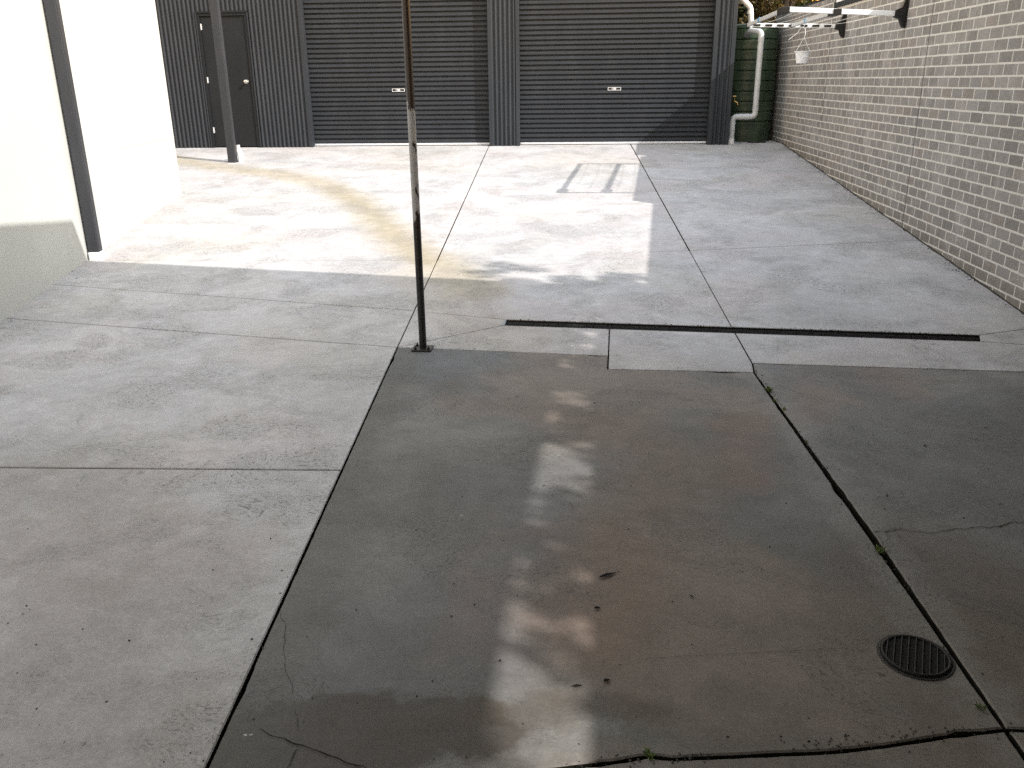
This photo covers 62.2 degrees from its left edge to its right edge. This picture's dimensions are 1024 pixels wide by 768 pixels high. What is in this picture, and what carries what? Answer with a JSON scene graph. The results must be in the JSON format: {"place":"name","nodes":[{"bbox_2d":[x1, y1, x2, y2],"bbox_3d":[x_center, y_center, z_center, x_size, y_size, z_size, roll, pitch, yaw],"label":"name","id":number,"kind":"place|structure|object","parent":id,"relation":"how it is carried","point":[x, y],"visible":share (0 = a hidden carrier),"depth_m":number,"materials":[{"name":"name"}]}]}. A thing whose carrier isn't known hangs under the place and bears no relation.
{"place":"outdoors","nodes":[
{"label":"outdoors","id":0,"kind":"place"},
{"bbox_2d":[0,140,1023,767],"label":"driveway","id":1,"kind":"structure","parent":0,"point":[240,332],"depth_m":6.34,"materials":[{"name":"concrete"}]},
{"bbox_2d":[44,0,105,260],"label":"steel post","id":2,"kind":"object","parent":1,"relation":"on","point":[69,102],"visible":0.97,"depth_m":8.05,"materials":[{"name":"metal"}]},
{"bbox_2d":[0,0,181,321],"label":"rendered building","id":3,"kind":"structure","parent":1,"relation":"on","point":[117,65],"depth_m":8.28,"materials":[{"name":"paint"}]},
{"bbox_2d":[209,0,237,162],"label":"steel post","id":4,"kind":"object","parent":1,"relation":"on","point":[218,38],"visible":1,"depth_m":13.28,"materials":[{"name":"metal"}]},
{"bbox_2d":[236,145,243,161],"bbox_3d":[-4.412,-3.731,13.745,0.092,0.275,0.162,-11,22,-26],"label":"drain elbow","id":5,"kind":"object","parent":1,"relation":"on","point":[240,155],"visible":1,"depth_m":13.72,"materials":[{"name":"white plastic"}]},
{"bbox_2d":[155,0,738,147],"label":"steel shed","id":6,"kind":"structure","parent":1,"relation":"on","point":[307,73],"depth_m":14.55,"materials":[{"name":"paint"}]},
{"bbox_2d":[200,16,257,146],"bbox_3d":[-4.946,-5.262,14.822,0.788,2.148,0.112,1,20,4],"label":"door","id":7,"kind":"structure","parent":6,"relation":"in","point":[234,33],"depth_m":14.82,"materials":[{"name":"paint"}]},
{"bbox_2d":[303,0,489,145],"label":"roller door","id":8,"kind":"structure","parent":6,"relation":"in","point":[355,51],"depth_m":14.65,"materials":[{"name":"metal"}]},
{"bbox_2d":[519,0,714,143],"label":"roller door","id":9,"kind":"structure","parent":6,"relation":"in","point":[591,70],"depth_m":14.38,"materials":[{"name":"metal"}]},
{"bbox_2d":[739,0,753,28],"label":"downpipe","id":10,"kind":"object","parent":6,"relation":"attached to","point":[747,4],"visible":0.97,"depth_m":14.31,"materials":[{"name":"white plastic"}]},
{"bbox_2d":[7,149,1023,767],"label":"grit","id":11,"kind":"object","parent":1,"relation":"on","point":[741,571],"visible":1,"depth_m":2.57,"materials":[{"name":"brown soil"}]},
{"bbox_2d":[501,319,979,341],"bbox_3d":[1.657,-0.373,6.370,3.511,0.100,0.135,2,20,8],"label":"trench drain","id":12,"kind":"object","parent":1,"relation":"in","point":[794,332],"visible":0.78,"depth_m":6.37,"materials":[{"name":"black plastic"}]},
{"bbox_2d":[730,23,778,140],"bbox_3d":[4.276,-5.654,15.929,0.870,1.942,3.035,1,20,4],"label":"water tank","id":13,"kind":"object","parent":1,"relation":"on","point":[757,127],"visible":0.47,"depth_m":14.72,"materials":[{"name":"green metal"}]},
{"bbox_2d":[728,28,763,143],"bbox_3d":[3.960,-5.091,14.530,0.488,1.854,0.572,1,20,4],"label":"overflow pipe","id":14,"kind":"object","parent":13,"relation":"attached to","point":[748,33],"visible":0.98,"depth_m":14.30,"materials":[{"name":"plastic"}]},
{"bbox_2d":[769,139,1023,314],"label":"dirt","id":15,"kind":"structure","parent":1,"relation":"on","point":[999,296],"depth_m":8.54,"materials":[{"name":"soil"}]},
{"bbox_2d":[607,337,609,369],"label":"ground","id":16,"kind":"structure","parent":0,"point":[608,354],"depth_m":6.17,"materials":[{"name":"concrete"}]},
{"bbox_2d":[738,0,781,23],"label":"tree","id":17,"kind":"object","parent":16,"relation":"on","point":[769,7],"visible":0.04,"depth_m":17.15,"materials":[{"name":"green plant"}]},
{"bbox_2d":[737,0,817,23],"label":"tree","id":18,"kind":"object","parent":16,"relation":"on","point":[744,9],"visible":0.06,"depth_m":18.14,"materials":[{"name":"green plant"}]},
{"bbox_2d":[762,0,802,22],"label":"tree","id":19,"kind":"object","parent":16,"relation":"on","point":[765,21],"visible":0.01,"depth_m":16.82,"materials":[{"name":"green plant"}]},
{"bbox_2d":[769,0,1023,311],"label":"brick wall","id":20,"kind":"structure","parent":16,"relation":"on","point":[915,127],"depth_m":8.47,"materials":[{"name":"brick"}]},
{"bbox_2d":[746,0,909,37],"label":"clothesline","id":21,"kind":"object","parent":20,"relation":"attached to","point":[900,14],"visible":1,"depth_m":9.16,"materials":[{"name":"white metal"}]},
{"bbox_2d":[790,24,810,63],"bbox_3d":[3.831,-4.511,11.219,0.276,0.504,0.208,-11,22,-27],"label":"peg bucket","id":22,"kind":"object","parent":21,"relation":"hanging from","point":[802,57],"visible":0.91,"depth_m":11.23,"materials":[{"name":"plastic"}]},
{"bbox_2d":[209,348,1023,767],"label":"old pavement","id":23,"kind":"structure","parent":0,"point":[523,502],"depth_m":3.37,"materials":[{"name":"concrete"}]},
{"bbox_2d":[401,0,433,351],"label":"pipe post","id":24,"kind":"object","parent":23,"relation":"on","point":[422,346],"visible":1,"depth_m":5.68,"materials":[{"name":"metal"}]},
{"bbox_2d":[599,571,618,577],"bbox_3d":[0.387,0.757,3.370,0.097,0.005,0.020,-10,22,-25],"label":"fallen leaf","id":25,"kind":"object","parent":23,"relation":"on","point":[606,574],"visible":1,"depth_m":3.37,"materials":[{"name":"brown plant"}]},
{"bbox_2d":[260,521,1023,767],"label":"pavement cracks","id":26,"kind":"object","parent":23,"relation":"on","point":[656,657],"visible":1,"depth_m":2.78,"materials":[{"name":"black concrete"}]},
{"bbox_2d":[642,747,656,759],"bbox_3d":[0.403,1.085,2.487,0.050,0.022,0.039,11,23,30],"label":"weed","id":27,"kind":"object","parent":23,"relation":"on","point":[647,752],"visible":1,"depth_m":2.49,"materials":[{"name":"green plant"}]},
{"bbox_2d":[874,545,885,553],"bbox_3d":[1.528,0.687,3.519,0.047,0.029,0.067,11,23,30],"label":"weed","id":28,"kind":"object","parent":23,"relation":"on","point":[880,549],"visible":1,"depth_m":3.52,"materials":[{"name":"green plant"}]},
{"bbox_2d":[876,634,955,680],"bbox_3d":[1.378,0.927,2.896,0.248,0.012,0.248,1,20,4],"label":"floor drain","id":29,"kind":"object","parent":23,"relation":"on","point":[918,656],"visible":1,"depth_m":2.89,"materials":[{"name":"metal"}]},
{"bbox_2d":[974,702,987,712],"bbox_3d":[1.469,1.012,2.659,0.046,0.022,0.035,9,22,25],"label":"weed","id":30,"kind":"object","parent":23,"relation":"on","point":[980,706],"visible":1,"depth_m":2.66,"materials":[{"name":"green plant"}]},
{"bbox_2d":[747,141,765,142],"bbox_3d":[4.251,-4.205,14.743,0.309,0.025,0.040,1,20,4],"label":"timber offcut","id":31,"kind":"object","parent":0,"point":[756,141],"visible":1,"depth_m":14.72,"materials":[{"name":"wood"}]}
]}

